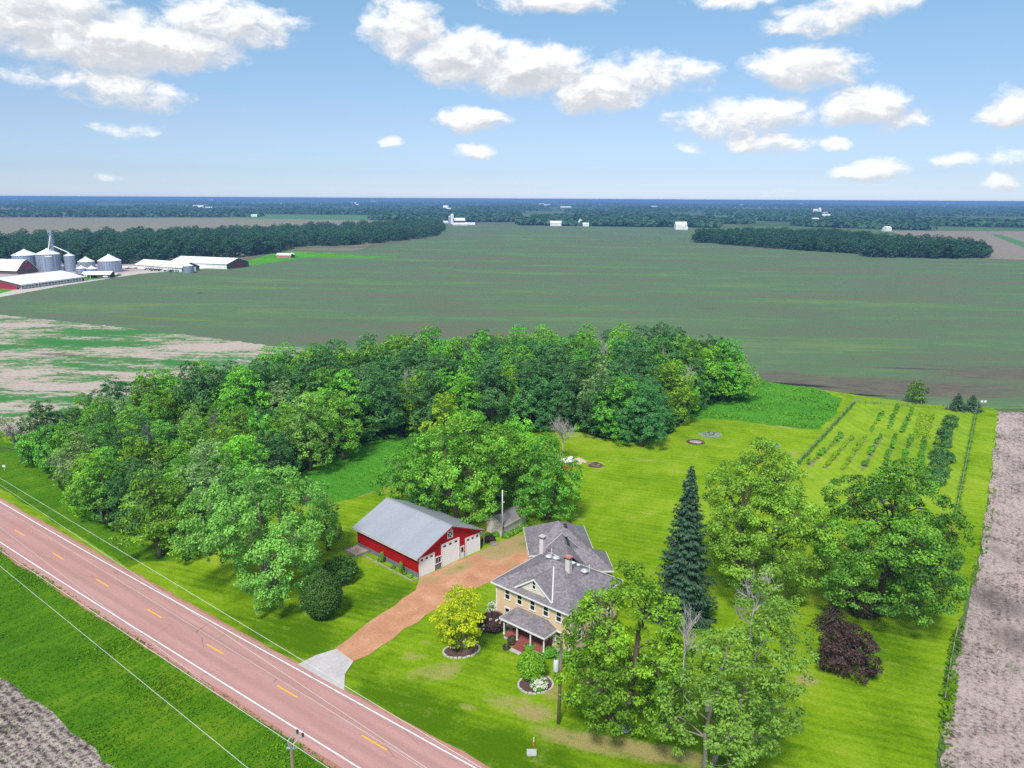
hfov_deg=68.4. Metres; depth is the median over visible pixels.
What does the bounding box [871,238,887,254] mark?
woodland tree
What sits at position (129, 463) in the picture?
grove tree
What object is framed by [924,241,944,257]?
woodland tree
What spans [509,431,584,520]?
yard tree
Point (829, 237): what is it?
woodland tree
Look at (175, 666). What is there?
overhead wire
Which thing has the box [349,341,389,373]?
grove tree
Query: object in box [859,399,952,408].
fence weeds
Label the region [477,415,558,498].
yard tree
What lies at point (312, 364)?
grove tree
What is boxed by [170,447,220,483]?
grove tree
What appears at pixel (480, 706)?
lawn
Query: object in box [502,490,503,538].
steel pole
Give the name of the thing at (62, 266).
grain bin
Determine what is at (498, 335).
grove tree
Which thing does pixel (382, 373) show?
grove tree
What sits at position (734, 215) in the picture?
field
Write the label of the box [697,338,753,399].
grove tree
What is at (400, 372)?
grove tree
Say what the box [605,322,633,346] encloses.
grove tree
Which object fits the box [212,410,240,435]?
grove tree
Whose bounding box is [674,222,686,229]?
farmhouse
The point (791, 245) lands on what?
woodland tree
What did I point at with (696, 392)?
grove tree
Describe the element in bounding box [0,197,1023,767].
ground
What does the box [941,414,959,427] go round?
fruit bush
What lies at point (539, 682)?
flowering shrub
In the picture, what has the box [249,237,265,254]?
woodland tree
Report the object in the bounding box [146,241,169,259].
woodland tree
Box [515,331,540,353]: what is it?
grove tree
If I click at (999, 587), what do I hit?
crop residue
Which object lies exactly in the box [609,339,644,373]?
grove tree
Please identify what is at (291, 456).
grove tree
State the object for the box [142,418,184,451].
grove tree
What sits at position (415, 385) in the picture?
grove tree
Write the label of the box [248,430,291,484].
grove tree
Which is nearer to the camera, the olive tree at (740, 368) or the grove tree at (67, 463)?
the grove tree at (67, 463)
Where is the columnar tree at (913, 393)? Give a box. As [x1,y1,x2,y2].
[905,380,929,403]
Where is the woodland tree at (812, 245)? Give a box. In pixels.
[803,234,819,250]
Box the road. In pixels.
[0,499,483,767]
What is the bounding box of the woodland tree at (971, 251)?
[961,246,975,257]
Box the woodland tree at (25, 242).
[22,239,30,244]
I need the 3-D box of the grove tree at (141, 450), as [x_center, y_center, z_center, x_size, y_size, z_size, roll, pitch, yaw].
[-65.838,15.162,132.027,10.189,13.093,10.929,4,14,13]
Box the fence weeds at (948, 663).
[940,630,960,693]
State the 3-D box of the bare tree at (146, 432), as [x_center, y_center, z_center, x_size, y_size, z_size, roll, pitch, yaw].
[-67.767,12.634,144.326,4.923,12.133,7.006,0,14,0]
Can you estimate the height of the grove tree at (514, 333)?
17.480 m
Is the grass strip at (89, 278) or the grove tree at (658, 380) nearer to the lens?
the grove tree at (658, 380)
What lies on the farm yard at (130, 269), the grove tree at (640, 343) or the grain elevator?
the grain elevator
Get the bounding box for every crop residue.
[4,695,78,767]
[948,412,1023,766]
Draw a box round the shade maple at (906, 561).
[810,457,975,627]
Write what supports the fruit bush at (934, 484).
on the orchard lawn at (857, 420)
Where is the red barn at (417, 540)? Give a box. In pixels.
[352,497,484,577]
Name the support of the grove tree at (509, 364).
on the forest floor
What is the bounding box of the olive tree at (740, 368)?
[716,350,763,398]
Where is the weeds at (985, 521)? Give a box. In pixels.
[963,427,1000,613]
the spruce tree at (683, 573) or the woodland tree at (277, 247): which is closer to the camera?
the spruce tree at (683, 573)
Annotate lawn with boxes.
[0,376,997,767]
[776,404,974,519]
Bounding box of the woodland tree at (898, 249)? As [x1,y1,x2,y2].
[888,244,900,256]
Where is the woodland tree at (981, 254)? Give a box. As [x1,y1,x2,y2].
[972,246,986,257]
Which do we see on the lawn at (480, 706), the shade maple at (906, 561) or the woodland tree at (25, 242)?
the shade maple at (906, 561)
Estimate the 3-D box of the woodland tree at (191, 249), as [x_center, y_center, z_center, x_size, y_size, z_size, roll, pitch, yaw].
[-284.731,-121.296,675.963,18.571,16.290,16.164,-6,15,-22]
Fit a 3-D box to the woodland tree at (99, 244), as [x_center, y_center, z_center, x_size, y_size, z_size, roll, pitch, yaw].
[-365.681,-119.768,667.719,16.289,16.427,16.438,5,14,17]
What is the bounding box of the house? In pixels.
[490,521,623,654]
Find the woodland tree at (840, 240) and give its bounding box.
[836,237,845,251]
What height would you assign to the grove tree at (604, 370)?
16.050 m
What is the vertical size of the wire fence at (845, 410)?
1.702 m
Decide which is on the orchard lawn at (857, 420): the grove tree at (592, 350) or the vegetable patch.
the vegetable patch
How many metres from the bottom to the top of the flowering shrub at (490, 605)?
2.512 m
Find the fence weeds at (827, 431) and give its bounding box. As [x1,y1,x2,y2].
[781,401,856,481]
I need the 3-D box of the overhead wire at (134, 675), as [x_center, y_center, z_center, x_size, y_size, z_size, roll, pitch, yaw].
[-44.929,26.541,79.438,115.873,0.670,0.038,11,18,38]
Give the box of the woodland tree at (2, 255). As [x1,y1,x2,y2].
[0,247,10,258]
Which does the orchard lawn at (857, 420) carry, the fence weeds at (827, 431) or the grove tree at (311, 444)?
the fence weeds at (827, 431)
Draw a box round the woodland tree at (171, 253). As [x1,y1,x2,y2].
[164,242,177,257]
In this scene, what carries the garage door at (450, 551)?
in the red barn at (417, 540)
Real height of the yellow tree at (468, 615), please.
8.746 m
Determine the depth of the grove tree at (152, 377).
170.02 m
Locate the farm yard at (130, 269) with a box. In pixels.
[0,264,149,290]
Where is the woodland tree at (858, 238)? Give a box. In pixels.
[854,236,864,249]
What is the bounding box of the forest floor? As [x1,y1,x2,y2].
[35,391,726,542]
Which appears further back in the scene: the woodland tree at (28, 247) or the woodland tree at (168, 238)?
the woodland tree at (168, 238)
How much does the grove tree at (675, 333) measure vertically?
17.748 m
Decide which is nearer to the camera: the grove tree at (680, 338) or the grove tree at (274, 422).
the grove tree at (274, 422)
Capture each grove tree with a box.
[12,400,68,459]
[14,421,87,469]
[40,421,88,474]
[50,431,109,489]
[52,436,91,484]
[59,452,114,517]
[61,456,138,523]
[62,406,90,435]
[66,392,100,426]
[72,406,113,447]
[79,410,118,451]
[80,422,122,454]
[83,396,121,434]
[83,446,128,489]
[85,376,151,427]
[95,425,161,476]
[96,457,159,521]
[103,396,142,436]
[106,468,174,529]
[107,424,145,468]
[108,467,197,557]
[110,404,156,438]
[112,435,168,487]
[122,367,168,417]
[122,379,168,426]
[130,411,169,444]
[136,393,173,435]
[140,437,182,473]
[141,458,172,491]
[142,369,194,415]
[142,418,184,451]
[145,419,190,467]
[148,368,189,432]
[149,465,206,533]
[150,451,221,514]
[153,511,201,560]
[157,388,190,439]
[157,440,200,472]
[164,360,221,423]
[166,415,214,466]
[168,438,239,532]
[170,405,210,446]
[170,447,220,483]
[180,400,217,431]
[181,359,222,408]
[182,421,211,450]
[183,364,237,418]
[191,446,245,517]
[198,402,228,433]
[199,422,233,453]
[201,425,260,483]
[203,366,258,421]
[203,443,254,496]
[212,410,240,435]
[213,364,275,432]
[218,359,251,406]
[218,406,257,443]
[218,435,277,509]
[229,361,282,419]
[234,403,255,434]
[239,364,278,407]
[240,411,282,462]
[243,406,285,443]
[248,345,281,387]
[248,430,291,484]
[249,418,294,459]
[253,375,304,429]
[257,342,295,372]
[258,362,305,419]
[258,364,298,407]
[260,363,276,385]
[261,430,302,476]
[272,401,303,440]
[275,391,340,470]
[276,407,323,465]
[278,349,303,370]
[280,363,331,430]
[284,350,319,382]
[286,357,324,401]
[288,391,339,449]
[291,367,355,426]
[297,342,328,363]
[309,338,348,386]
[309,344,349,379]
[315,369,377,438]
[317,391,363,452]
[318,357,356,385]
[321,391,365,459]
[330,376,365,424]
[331,345,367,379]
[342,361,404,437]
[347,350,374,368]
[348,367,371,418]
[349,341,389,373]
[351,332,378,373]
[363,371,392,423]
[364,365,388,418]
[366,375,412,432]
[370,339,397,365]
[370,354,402,382]
[373,348,391,376]
[377,333,411,365]
[377,349,419,408]
[387,333,426,356]
[389,341,442,404]
[391,345,423,373]
[392,369,438,433]
[401,368,441,419]
[402,331,438,350]
[406,370,449,432]
[408,336,439,366]
[413,333,436,352]
[415,352,462,401]
[417,342,454,374]
[420,324,451,347]
[420,368,466,423]
[435,372,486,436]
[439,336,470,362]
[439,337,468,370]
[441,358,464,394]
[451,349,487,398]
[456,360,512,421]
[458,348,477,389]
[460,330,492,367]
[460,360,520,430]
[466,329,499,351]
[468,348,517,385]
[470,336,513,364]
[474,334,494,354]
[486,371,525,426]
[492,354,536,395]
[493,361,528,421]
[494,333,514,347]
[495,345,519,377]
[498,342,526,360]
[501,356,556,423]
[503,324,526,345]
[509,368,558,429]
[512,337,535,355]
[514,344,536,368]
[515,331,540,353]
[522,339,553,364]
[525,363,543,416]
[528,324,560,346]
[528,355,554,379]
[531,340,572,371]
[532,345,578,411]
[534,330,568,362]
[538,373,580,426]
[542,362,585,422]
[554,357,595,416]
[557,337,580,354]
[558,337,592,359]
[560,330,583,349]
[560,340,609,367]
[567,353,592,369]
[569,323,604,346]
[571,347,597,409]
[574,335,593,358]
[574,354,618,416]
[575,374,627,437]
[576,338,596,360]
[577,364,624,425]
[578,353,616,411]
[582,354,611,379]
[587,354,651,424]
[592,375,660,443]
[594,341,615,360]
[598,329,616,345]
[599,329,630,359]
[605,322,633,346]
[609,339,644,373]
[610,359,644,382]
[613,333,658,369]
[622,345,655,393]
[623,324,650,352]
[623,376,677,435]
[633,335,650,365]
[636,341,679,366]
[639,364,672,404]
[640,351,680,394]
[640,374,673,413]
[644,322,669,346]
[644,336,688,380]
[645,334,666,353]
[650,359,699,421]
[660,358,700,420]
[662,330,688,346]
[664,334,690,354]
[665,326,696,349]
[671,339,710,394]
[680,357,715,409]
[685,334,724,353]
[688,340,707,362]
[690,344,735,403]
[690,347,714,397]
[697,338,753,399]
[705,336,741,389]
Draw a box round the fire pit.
[687,439,704,444]
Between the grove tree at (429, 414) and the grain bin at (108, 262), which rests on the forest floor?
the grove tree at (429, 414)
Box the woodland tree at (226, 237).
[221,235,236,246]
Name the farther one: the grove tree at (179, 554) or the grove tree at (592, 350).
the grove tree at (592, 350)
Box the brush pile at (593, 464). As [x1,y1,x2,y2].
[588,461,603,467]
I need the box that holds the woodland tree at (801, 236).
[792,234,807,248]
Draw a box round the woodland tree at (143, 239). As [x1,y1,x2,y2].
[141,236,153,256]
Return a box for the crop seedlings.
[0,683,102,767]
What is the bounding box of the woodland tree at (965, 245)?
[956,241,968,256]
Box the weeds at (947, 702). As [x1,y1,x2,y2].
[935,619,965,767]
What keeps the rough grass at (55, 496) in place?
on the verge at (136, 552)
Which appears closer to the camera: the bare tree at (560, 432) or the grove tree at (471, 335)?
the bare tree at (560, 432)
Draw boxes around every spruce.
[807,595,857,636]
[945,393,966,412]
[963,395,984,413]
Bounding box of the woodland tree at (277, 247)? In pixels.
[269,241,281,251]
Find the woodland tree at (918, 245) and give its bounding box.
[912,241,926,256]
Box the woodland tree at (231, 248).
[222,238,241,256]
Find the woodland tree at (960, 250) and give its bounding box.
[945,239,968,257]
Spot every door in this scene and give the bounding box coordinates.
[419,552,434,577]
[441,537,459,566]
[447,530,452,538]
[460,545,463,558]
[465,532,479,556]
[491,522,498,532]
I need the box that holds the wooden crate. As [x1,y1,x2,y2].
[490,541,497,545]
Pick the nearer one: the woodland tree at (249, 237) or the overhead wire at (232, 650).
the overhead wire at (232, 650)
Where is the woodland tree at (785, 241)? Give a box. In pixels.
[780,236,792,248]
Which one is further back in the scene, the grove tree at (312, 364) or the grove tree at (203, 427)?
the grove tree at (312, 364)
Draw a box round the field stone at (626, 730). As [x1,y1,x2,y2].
[619,724,629,732]
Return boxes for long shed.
[134,259,199,271]
[171,256,249,268]
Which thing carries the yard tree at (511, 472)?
on the lawn at (480, 706)
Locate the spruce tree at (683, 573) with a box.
[642,465,719,637]
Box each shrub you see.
[86,497,103,520]
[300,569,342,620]
[322,555,359,584]
[379,552,384,562]
[398,561,403,572]
[477,609,506,632]
[486,535,495,541]
[487,600,495,611]
[492,531,498,536]
[502,643,510,649]
[503,533,510,538]
[507,635,516,645]
[515,649,547,680]
[524,643,535,650]
[530,676,548,691]
[541,645,556,657]
[555,649,568,663]
[572,656,585,667]
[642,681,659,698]
[844,584,884,618]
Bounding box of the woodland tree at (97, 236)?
[91,235,104,244]
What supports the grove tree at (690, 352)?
on the forest floor
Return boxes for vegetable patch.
[913,412,934,438]
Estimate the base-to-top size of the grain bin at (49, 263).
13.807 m
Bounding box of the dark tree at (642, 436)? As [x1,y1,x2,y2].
[616,379,668,446]
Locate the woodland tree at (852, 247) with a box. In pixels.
[847,241,857,252]
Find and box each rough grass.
[0,445,168,559]
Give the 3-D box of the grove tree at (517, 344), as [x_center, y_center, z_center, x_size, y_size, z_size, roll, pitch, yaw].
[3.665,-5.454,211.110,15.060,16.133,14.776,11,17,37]
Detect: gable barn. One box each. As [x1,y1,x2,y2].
[453,223,467,224]
[454,218,464,222]
[550,221,561,225]
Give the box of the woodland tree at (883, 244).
[875,243,888,256]
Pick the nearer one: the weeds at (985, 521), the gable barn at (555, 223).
the weeds at (985, 521)
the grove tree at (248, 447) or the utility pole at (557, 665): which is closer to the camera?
the utility pole at (557, 665)
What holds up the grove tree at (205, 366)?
on the forest floor
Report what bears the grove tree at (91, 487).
on the forest floor
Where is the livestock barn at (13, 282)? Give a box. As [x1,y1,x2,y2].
[0,270,85,288]
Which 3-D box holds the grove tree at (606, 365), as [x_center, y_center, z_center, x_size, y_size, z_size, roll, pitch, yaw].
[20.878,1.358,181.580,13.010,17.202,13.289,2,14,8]
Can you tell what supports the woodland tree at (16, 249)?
on the ground at (316, 247)
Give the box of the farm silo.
[448,214,453,223]
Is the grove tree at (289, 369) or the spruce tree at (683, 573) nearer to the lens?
the spruce tree at (683, 573)
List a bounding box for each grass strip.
[0,288,17,293]
[84,274,121,279]
[248,251,380,264]
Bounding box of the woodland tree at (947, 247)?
[940,239,959,257]
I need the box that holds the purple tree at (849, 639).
[817,621,883,684]
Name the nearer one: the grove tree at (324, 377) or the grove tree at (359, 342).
the grove tree at (324, 377)
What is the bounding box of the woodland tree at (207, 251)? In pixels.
[201,245,212,256]
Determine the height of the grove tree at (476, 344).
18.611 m
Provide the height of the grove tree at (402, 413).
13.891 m
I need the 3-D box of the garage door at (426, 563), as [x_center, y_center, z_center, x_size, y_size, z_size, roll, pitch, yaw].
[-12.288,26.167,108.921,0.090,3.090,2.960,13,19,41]
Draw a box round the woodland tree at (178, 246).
[173,241,183,256]
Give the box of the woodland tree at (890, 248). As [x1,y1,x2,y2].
[882,244,896,257]
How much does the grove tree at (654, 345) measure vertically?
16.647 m
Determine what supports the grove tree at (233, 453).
on the forest floor
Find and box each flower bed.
[442,643,480,658]
[517,675,553,694]
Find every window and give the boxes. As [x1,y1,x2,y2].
[504,589,510,600]
[516,595,522,605]
[529,600,535,611]
[531,581,535,589]
[542,606,548,617]
[555,611,561,623]
[555,631,560,642]
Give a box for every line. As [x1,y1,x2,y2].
[0,501,475,767]
[0,542,359,767]
[15,530,386,749]
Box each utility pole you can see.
[286,729,303,767]
[553,637,562,724]
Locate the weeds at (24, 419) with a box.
[0,407,83,440]
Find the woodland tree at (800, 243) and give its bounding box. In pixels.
[796,239,806,249]
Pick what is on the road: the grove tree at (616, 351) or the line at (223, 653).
the line at (223, 653)
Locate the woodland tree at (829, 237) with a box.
[819,235,834,250]
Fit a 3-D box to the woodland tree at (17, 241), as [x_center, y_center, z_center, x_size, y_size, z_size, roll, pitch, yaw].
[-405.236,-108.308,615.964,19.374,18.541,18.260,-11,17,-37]
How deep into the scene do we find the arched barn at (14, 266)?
528.30 m
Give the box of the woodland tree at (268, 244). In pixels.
[258,235,274,253]
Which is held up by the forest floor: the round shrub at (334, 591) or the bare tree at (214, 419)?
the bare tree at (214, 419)
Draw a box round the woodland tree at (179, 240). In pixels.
[170,235,186,253]
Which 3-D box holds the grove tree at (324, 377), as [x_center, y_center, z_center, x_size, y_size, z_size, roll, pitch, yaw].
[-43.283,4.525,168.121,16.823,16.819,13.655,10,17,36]
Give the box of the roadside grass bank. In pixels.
[0,553,330,767]
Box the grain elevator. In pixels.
[47,230,68,252]
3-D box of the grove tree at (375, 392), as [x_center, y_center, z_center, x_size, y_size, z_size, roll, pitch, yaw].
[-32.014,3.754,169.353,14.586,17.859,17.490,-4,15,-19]
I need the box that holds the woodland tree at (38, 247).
[32,243,44,252]
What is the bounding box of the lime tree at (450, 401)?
[418,392,466,451]
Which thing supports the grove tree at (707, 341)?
on the forest floor
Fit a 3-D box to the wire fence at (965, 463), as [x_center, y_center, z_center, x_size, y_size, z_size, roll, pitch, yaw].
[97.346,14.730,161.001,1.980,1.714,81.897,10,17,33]
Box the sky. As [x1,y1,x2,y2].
[0,0,1023,202]
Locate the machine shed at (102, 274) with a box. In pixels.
[82,271,114,277]
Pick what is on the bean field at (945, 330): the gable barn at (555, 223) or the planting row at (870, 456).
the gable barn at (555, 223)
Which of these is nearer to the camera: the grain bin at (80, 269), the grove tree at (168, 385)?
the grove tree at (168, 385)
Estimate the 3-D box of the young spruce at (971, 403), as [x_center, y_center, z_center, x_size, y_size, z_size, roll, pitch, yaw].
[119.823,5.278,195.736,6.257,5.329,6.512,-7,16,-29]
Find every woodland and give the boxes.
[0,198,1023,229]
[0,217,445,247]
[691,227,975,248]
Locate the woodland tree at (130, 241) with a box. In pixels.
[123,238,137,245]
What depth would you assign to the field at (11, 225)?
1570.98 m
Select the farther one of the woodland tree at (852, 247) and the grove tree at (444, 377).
the woodland tree at (852, 247)
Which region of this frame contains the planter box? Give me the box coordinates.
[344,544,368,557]
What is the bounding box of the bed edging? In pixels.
[363,555,418,580]
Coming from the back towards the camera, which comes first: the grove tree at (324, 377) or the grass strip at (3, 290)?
the grass strip at (3, 290)
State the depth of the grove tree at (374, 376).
182.32 m
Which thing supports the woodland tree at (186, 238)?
on the ground at (316, 247)
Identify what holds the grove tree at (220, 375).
on the forest floor
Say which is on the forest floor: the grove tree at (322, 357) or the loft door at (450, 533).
the grove tree at (322, 357)
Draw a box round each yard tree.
[369,431,455,512]
[395,424,474,496]
[406,408,517,523]
[458,420,541,512]
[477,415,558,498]
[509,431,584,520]
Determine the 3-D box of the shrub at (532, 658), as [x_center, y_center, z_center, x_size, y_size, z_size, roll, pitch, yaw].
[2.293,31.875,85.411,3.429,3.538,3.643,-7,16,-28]
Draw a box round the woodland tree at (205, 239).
[201,235,212,245]
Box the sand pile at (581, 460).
[574,458,586,463]
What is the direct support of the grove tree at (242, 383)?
on the forest floor
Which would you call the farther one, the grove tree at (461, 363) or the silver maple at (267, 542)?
the grove tree at (461, 363)
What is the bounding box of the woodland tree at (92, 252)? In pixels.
[86,249,101,263]
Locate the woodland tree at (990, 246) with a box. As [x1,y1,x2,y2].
[984,245,993,256]
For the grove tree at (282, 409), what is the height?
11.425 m
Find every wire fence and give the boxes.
[787,398,855,472]
[854,399,977,410]
[942,409,976,519]
[944,626,957,700]
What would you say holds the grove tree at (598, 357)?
on the forest floor
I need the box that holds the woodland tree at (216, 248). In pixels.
[208,239,225,256]
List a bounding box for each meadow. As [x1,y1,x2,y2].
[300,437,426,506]
[687,382,842,429]
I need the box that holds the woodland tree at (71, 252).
[62,248,78,263]
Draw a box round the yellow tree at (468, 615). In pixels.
[429,584,485,651]
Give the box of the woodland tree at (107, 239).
[102,236,117,245]
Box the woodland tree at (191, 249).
[184,240,205,256]
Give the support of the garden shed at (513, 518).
on the lawn at (480, 706)
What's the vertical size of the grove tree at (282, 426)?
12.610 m
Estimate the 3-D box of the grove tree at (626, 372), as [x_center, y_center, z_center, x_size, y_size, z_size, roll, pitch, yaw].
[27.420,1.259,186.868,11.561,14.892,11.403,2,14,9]
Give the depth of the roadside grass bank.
82.62 m
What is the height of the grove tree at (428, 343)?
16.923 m
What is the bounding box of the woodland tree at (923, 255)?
[916,246,927,257]
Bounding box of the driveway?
[335,535,526,660]
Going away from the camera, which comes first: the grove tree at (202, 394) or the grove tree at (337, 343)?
the grove tree at (202, 394)
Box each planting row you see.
[806,436,842,465]
[822,440,851,468]
[840,437,866,470]
[861,438,882,469]
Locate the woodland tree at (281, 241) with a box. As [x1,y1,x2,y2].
[272,237,287,250]
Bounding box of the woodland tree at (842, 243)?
[837,239,851,252]
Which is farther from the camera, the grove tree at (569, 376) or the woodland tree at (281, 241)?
the woodland tree at (281, 241)
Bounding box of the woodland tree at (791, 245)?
[787,237,797,249]
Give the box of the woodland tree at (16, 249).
[2,242,24,258]
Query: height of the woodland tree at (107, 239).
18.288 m
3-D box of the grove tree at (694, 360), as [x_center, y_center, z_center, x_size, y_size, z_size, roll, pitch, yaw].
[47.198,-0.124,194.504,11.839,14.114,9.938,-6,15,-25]
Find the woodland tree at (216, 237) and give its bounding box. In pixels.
[208,235,222,244]
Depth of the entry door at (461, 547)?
113.90 m
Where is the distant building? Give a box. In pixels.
[882,226,891,230]
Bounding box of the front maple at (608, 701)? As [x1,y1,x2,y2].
[553,558,694,736]
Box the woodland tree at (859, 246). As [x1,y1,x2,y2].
[855,243,864,253]
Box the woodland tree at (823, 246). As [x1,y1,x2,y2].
[817,239,830,251]
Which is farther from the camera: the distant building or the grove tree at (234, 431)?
the distant building
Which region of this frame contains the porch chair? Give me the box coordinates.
[545,638,550,645]
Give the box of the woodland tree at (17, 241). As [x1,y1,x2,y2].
[7,240,23,250]
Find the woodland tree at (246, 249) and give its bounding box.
[238,240,253,255]
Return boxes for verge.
[0,442,195,567]
[0,491,122,566]
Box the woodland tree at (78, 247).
[72,241,86,260]
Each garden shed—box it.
[485,505,527,535]
[561,456,573,468]
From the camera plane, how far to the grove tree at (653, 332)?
222.13 m
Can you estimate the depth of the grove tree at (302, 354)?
184.49 m
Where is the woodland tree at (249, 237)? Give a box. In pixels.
[244,234,260,253]
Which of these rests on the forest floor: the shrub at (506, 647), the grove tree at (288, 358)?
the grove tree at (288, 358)
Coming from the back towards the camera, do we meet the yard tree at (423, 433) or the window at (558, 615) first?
the yard tree at (423, 433)
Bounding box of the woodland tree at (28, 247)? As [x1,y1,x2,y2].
[20,244,37,252]
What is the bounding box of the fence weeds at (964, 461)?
[947,410,977,519]
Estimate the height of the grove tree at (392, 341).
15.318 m
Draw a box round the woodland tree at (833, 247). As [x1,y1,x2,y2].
[826,239,838,251]
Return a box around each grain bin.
[11,249,37,270]
[35,248,60,272]
[44,256,54,271]
[60,262,64,270]
[63,253,75,271]
[76,265,85,273]
[77,256,94,267]
[86,265,97,270]
[97,254,122,271]
[183,262,193,272]
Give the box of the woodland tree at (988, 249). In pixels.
[977,244,990,257]
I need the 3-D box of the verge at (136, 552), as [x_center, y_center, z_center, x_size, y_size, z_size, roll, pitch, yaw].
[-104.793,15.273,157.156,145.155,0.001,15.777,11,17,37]
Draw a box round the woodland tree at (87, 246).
[75,240,95,258]
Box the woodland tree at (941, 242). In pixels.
[937,239,952,256]
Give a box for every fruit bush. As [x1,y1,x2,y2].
[920,479,940,493]
[921,467,950,485]
[923,456,952,473]
[927,445,949,459]
[933,434,953,447]
[936,425,954,436]
[939,450,956,462]
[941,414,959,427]
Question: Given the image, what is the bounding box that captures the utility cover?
[527,749,536,755]
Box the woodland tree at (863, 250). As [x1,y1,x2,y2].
[859,242,872,255]
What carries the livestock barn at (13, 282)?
on the farm yard at (130, 269)
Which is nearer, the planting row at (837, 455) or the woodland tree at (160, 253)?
the planting row at (837, 455)
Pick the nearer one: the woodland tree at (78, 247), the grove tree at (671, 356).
the grove tree at (671, 356)
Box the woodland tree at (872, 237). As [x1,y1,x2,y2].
[868,235,876,239]
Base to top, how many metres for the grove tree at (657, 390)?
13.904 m
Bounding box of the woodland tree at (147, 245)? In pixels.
[142,239,162,258]
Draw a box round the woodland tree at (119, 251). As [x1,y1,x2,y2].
[105,243,132,263]
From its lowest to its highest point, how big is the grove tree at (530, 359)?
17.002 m
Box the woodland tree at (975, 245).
[969,241,981,256]
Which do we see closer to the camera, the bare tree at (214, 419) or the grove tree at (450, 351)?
the bare tree at (214, 419)
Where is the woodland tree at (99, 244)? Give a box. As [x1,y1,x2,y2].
[93,240,104,248]
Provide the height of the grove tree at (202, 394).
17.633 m
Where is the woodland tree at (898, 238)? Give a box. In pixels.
[895,237,906,242]
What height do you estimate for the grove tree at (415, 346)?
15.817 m
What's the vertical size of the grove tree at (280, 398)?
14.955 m
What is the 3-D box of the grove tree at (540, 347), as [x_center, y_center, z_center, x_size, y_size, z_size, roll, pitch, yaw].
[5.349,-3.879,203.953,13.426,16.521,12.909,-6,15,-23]
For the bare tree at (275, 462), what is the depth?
140.25 m
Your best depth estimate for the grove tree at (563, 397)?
175.17 m
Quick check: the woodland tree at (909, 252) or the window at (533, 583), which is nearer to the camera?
the window at (533, 583)
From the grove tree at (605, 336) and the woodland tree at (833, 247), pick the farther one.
the woodland tree at (833, 247)
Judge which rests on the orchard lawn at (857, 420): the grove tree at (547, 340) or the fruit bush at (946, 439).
the fruit bush at (946, 439)
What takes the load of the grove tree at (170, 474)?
on the forest floor
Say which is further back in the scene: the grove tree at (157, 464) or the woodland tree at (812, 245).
the woodland tree at (812, 245)
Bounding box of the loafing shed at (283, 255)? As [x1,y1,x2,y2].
[276,253,291,257]
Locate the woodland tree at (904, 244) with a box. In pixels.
[897,242,909,256]
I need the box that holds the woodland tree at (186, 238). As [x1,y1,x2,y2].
[178,234,191,247]
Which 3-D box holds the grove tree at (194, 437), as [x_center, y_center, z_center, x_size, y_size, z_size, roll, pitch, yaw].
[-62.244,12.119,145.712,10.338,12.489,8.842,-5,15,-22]
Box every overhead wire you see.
[0,478,480,767]
[0,550,327,767]
[0,566,247,767]
[1,528,208,685]
[2,486,425,767]
[4,509,420,766]
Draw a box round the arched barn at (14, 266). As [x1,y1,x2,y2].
[0,259,37,273]
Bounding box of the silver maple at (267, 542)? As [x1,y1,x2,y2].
[168,464,338,614]
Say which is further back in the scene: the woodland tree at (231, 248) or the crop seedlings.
the woodland tree at (231, 248)
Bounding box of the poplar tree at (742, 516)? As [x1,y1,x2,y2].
[697,436,840,608]
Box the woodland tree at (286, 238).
[278,234,292,248]
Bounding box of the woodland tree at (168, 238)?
[158,236,171,242]
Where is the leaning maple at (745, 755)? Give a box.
[650,564,819,767]
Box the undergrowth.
[46,392,725,538]
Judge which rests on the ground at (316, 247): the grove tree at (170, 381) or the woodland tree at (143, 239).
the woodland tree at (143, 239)
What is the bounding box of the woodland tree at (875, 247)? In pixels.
[866,239,883,256]
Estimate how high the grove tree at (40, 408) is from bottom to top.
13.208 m
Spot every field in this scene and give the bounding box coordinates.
[0,218,371,234]
[0,225,1023,408]
[0,315,356,433]
[0,678,114,767]
[224,215,367,220]
[716,215,767,221]
[890,231,1023,259]
[940,411,1023,767]
[993,235,1023,247]
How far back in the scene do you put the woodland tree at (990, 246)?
738.78 m
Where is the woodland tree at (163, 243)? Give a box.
[157,238,174,251]
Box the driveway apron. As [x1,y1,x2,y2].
[298,649,352,689]
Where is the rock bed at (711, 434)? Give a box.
[698,431,722,436]
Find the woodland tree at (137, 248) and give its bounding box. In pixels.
[129,241,148,259]
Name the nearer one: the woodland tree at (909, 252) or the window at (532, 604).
the window at (532, 604)
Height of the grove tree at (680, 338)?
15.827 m
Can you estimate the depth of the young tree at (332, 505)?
114.42 m
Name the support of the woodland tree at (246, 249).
on the ground at (316, 247)
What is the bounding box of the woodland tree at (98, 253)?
[92,245,113,261]
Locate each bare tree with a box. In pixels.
[0,418,29,463]
[43,447,84,474]
[142,417,164,446]
[208,410,219,442]
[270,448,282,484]
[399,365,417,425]
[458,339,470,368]
[548,415,578,456]
[599,340,611,355]
[672,366,695,420]
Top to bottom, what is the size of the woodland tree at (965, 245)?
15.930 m
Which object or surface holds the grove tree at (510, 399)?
on the forest floor
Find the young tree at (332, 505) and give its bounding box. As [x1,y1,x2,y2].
[307,498,344,550]
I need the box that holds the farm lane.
[0,268,204,296]
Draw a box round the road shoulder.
[0,497,488,767]
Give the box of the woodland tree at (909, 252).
[900,242,917,257]

